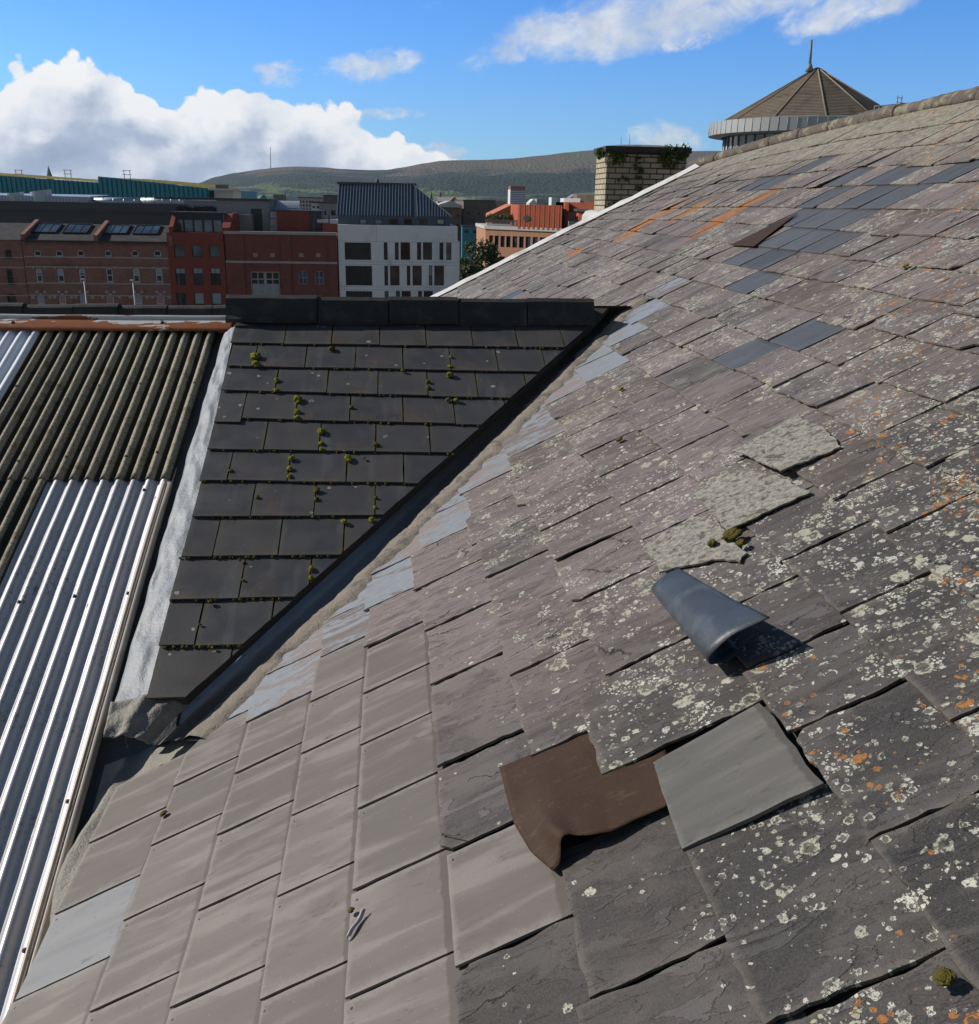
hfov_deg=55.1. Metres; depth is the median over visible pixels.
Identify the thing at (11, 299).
window
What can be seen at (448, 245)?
window
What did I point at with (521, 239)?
window
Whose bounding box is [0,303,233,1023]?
corrugated roof
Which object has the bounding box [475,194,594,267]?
orange brick building
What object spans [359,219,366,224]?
window
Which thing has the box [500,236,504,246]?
window
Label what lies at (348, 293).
window
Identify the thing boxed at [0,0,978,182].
sky
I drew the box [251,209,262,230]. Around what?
door
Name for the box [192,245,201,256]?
window
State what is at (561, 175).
hills
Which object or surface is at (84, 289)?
lamp post
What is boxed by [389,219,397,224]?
window
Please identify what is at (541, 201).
town house
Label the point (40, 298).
window
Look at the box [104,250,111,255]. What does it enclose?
window
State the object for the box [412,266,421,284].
window
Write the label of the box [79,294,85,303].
window
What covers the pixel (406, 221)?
window
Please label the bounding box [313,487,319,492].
moss cushion
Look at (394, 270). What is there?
window
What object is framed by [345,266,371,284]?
window
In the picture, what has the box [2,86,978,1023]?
slate roof
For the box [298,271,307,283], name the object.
window
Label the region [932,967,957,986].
moss cushion
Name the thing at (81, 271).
window
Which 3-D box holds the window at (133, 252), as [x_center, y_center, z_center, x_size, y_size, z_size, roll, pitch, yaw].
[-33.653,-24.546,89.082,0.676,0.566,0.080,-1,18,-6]
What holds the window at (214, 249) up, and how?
in the red office block at (197, 259)
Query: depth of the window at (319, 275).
91.45 m
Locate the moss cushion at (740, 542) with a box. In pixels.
[735,539,745,546]
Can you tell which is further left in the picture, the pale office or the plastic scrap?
the pale office
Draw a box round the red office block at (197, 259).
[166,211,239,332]
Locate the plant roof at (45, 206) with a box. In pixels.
[0,189,216,224]
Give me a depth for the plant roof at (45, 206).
113.38 m
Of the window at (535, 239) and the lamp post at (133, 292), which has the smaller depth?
the lamp post at (133, 292)
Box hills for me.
[184,150,718,204]
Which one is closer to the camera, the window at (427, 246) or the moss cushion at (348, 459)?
the moss cushion at (348, 459)
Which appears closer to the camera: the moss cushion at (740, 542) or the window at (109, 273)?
the moss cushion at (740, 542)
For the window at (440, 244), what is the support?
in the white stone building at (398, 239)
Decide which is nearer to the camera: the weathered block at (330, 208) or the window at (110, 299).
the window at (110, 299)
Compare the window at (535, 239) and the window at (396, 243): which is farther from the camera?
the window at (535, 239)
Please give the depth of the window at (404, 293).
92.80 m
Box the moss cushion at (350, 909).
[348,907,354,912]
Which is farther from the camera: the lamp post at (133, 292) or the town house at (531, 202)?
the town house at (531, 202)
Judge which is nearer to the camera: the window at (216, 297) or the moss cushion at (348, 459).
the moss cushion at (348, 459)
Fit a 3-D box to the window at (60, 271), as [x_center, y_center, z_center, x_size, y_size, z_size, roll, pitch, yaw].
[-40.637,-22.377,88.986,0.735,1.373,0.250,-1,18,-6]
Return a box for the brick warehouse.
[20,219,172,304]
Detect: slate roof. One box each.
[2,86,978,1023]
[103,294,631,743]
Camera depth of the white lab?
160.56 m
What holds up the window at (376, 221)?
in the white stone building at (398, 239)
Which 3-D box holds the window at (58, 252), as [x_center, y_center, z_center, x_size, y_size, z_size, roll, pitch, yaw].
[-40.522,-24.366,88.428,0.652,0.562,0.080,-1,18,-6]
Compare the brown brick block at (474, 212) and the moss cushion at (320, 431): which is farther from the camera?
the brown brick block at (474, 212)
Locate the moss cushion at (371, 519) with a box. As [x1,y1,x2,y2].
[368,517,374,522]
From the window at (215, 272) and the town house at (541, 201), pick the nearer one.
the window at (215, 272)
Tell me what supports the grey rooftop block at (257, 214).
on the red brick building at (278, 263)
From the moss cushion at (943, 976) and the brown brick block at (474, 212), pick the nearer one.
the moss cushion at (943, 976)
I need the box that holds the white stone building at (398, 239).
[336,179,459,300]
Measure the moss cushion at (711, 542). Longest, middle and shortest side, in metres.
0.031 x 0.027 x 0.017 m
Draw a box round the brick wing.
[0,223,30,303]
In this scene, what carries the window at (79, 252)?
in the brick warehouse
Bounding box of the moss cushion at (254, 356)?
[250,352,260,359]
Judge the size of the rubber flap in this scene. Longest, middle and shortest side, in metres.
0.466 x 0.167 x 0.079 m
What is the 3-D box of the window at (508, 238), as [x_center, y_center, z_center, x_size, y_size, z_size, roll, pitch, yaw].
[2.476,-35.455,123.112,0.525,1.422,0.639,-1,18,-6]
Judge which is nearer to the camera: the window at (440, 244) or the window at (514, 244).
the window at (440, 244)
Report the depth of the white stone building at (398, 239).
91.69 m
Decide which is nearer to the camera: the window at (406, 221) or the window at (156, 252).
the window at (156, 252)
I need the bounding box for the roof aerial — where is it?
[874,95,902,109]
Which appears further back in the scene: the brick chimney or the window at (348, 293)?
the window at (348, 293)
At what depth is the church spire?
379.89 m
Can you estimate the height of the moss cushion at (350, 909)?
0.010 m
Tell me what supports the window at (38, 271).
in the brick warehouse
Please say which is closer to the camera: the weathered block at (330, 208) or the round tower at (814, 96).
the round tower at (814, 96)
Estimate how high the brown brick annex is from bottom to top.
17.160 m
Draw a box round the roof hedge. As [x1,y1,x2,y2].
[485,213,513,222]
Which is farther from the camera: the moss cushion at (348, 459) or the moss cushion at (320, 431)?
the moss cushion at (320, 431)
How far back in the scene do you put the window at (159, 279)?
89.91 m
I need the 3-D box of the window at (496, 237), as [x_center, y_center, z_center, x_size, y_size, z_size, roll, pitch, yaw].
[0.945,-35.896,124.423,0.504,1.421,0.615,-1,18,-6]
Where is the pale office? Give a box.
[298,197,323,209]
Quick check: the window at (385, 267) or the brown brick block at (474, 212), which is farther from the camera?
the brown brick block at (474, 212)
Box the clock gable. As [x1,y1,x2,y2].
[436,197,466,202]
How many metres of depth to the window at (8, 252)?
88.01 m
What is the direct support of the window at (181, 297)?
in the red office block at (197, 259)
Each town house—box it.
[273,194,285,200]
[286,194,295,200]
[495,201,505,207]
[526,199,537,204]
[534,199,545,204]
[549,197,556,204]
[567,194,579,224]
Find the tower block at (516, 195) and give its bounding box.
[508,186,525,204]
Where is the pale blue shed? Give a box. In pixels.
[460,225,476,276]
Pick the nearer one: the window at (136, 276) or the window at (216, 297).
the window at (136, 276)
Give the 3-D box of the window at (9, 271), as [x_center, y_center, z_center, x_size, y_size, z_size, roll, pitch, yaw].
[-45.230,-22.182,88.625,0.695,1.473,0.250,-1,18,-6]
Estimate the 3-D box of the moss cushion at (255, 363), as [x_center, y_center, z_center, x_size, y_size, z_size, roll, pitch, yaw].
[-1.168,-0.740,4.685,0.041,0.032,0.062,-10,21,-30]
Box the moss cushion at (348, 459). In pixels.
[344,454,351,462]
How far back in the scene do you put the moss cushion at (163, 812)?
2.65 m
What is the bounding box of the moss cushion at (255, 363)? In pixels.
[251,360,259,367]
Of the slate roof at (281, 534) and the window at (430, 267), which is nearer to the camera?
the slate roof at (281, 534)
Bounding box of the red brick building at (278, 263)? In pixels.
[223,231,339,296]
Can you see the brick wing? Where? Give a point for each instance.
(13, 285)
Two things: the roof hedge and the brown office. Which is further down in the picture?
the roof hedge
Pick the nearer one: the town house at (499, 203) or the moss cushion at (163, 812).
the moss cushion at (163, 812)
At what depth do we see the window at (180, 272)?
90.08 m
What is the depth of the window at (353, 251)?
91.07 m
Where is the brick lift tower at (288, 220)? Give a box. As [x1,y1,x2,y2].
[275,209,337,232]
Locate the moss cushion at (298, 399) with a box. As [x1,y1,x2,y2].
[293,395,301,403]
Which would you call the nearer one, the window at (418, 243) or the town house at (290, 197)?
the window at (418, 243)
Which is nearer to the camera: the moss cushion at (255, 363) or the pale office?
the moss cushion at (255, 363)
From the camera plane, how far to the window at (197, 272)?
90.23 m
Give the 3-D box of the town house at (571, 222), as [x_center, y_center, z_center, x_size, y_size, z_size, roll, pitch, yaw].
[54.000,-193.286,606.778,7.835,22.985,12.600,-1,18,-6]
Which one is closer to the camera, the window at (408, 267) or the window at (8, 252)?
the window at (8, 252)
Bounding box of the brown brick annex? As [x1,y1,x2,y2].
[437,201,461,241]
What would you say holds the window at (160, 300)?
in the brick warehouse
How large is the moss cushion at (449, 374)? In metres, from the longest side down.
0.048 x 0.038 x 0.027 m
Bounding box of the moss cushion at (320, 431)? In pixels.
[317,428,325,434]
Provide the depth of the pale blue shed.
197.49 m
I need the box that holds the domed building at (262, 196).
[258,193,266,198]
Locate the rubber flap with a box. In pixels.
[651,568,769,663]
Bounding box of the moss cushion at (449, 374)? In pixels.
[446,372,453,377]
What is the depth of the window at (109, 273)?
89.48 m
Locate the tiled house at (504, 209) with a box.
[486,204,510,223]
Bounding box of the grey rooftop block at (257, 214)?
[155,197,299,231]
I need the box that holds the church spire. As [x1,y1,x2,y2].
[47,166,51,175]
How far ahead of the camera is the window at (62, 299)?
89.73 m
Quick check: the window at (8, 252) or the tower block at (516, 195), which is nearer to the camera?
the window at (8, 252)
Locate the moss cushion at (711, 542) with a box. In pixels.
[707,539,716,545]
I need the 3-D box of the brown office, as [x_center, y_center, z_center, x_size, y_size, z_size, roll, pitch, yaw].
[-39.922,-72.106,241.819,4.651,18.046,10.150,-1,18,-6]
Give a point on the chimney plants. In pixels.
(600, 153)
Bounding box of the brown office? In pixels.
[323,195,337,201]
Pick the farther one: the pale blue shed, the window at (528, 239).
the pale blue shed
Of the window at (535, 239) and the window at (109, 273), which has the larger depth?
the window at (535, 239)
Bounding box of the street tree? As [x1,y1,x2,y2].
[459,236,502,280]
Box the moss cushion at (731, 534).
[721,527,742,542]
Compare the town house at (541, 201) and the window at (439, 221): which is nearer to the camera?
the window at (439, 221)
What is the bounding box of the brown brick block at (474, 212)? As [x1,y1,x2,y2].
[454,200,495,224]
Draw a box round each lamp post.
[81,278,86,302]
[130,280,135,304]
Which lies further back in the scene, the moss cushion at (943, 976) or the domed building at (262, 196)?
the domed building at (262, 196)
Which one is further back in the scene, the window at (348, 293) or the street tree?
the street tree
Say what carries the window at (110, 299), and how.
in the brick warehouse
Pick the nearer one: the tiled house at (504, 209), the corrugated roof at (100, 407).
the corrugated roof at (100, 407)
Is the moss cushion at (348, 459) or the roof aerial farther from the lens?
the roof aerial
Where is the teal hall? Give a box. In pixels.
[0,170,256,198]
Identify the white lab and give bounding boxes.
[310,201,322,209]
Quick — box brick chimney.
[582,135,691,219]
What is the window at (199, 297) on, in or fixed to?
in the red office block at (197, 259)
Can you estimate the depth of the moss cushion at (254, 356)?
4.72 m
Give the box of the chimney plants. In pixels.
[595,143,689,207]
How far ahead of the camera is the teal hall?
156.62 m
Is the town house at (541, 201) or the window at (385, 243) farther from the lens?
the town house at (541, 201)
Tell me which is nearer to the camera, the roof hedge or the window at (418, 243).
the window at (418, 243)
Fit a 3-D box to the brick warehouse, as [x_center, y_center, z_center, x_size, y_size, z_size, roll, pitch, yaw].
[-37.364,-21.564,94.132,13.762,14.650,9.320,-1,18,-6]
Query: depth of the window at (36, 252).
88.23 m
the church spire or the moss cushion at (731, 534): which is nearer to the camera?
the moss cushion at (731, 534)
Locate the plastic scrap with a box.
[346,909,365,939]
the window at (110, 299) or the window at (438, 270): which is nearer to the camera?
the window at (110, 299)
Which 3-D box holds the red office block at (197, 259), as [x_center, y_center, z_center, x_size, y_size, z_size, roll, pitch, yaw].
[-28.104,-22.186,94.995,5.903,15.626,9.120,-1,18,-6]
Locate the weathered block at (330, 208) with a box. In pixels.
[318,202,337,218]
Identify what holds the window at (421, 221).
in the white stone building at (398, 239)
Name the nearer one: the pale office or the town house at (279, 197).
the pale office
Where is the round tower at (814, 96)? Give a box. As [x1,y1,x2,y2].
[708,40,882,150]
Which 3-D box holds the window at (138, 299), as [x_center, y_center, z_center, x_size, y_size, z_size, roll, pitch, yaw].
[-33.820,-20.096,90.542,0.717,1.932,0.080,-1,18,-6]
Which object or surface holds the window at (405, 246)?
in the white stone building at (398, 239)
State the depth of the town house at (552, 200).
651.65 m
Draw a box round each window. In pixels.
[5,250,12,258]
[7,269,14,284]
[7,294,16,302]
[34,250,40,255]
[35,269,43,283]
[37,294,44,303]
[55,250,62,255]
[57,269,64,283]
[58,294,65,303]
[77,250,83,255]
[79,269,86,283]
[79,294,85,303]
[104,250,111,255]
[106,269,113,283]
[106,294,113,302]
[131,250,137,255]
[133,269,140,283]
[135,294,141,304]
[154,250,160,255]
[155,269,163,283]
[156,294,164,304]
[174,245,184,256]
[175,268,185,284]
[177,293,186,304]
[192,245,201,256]
[193,268,203,284]
[194,293,203,304]
[209,245,219,256]
[210,268,220,284]
[212,293,221,304]
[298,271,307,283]
[314,271,323,283]
[345,242,370,259]
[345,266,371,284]
[346,291,371,296]
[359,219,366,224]
[374,219,382,224]
[384,242,387,259]
[384,266,387,284]
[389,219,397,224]
[390,266,399,284]
[395,242,398,259]
[400,242,409,259]
[402,291,410,296]
[404,219,411,224]
[407,266,409,284]
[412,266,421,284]
[417,242,420,259]
[419,219,426,224]
[423,242,431,259]
[424,291,432,296]
[429,266,431,284]
[434,266,443,284]
[437,219,443,224]
[439,243,442,259]
[446,242,450,259]
[495,236,498,246]
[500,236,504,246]
[506,236,510,246]
[512,236,516,247]
[519,236,523,247]
[525,237,530,247]
[533,237,537,243]
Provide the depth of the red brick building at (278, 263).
90.50 m
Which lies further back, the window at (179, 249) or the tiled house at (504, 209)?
the tiled house at (504, 209)
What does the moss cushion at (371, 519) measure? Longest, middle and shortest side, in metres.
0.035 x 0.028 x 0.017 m
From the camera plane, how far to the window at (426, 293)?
93.01 m
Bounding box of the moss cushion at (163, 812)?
[160,810,167,816]
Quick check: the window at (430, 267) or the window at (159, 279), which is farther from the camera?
the window at (430, 267)

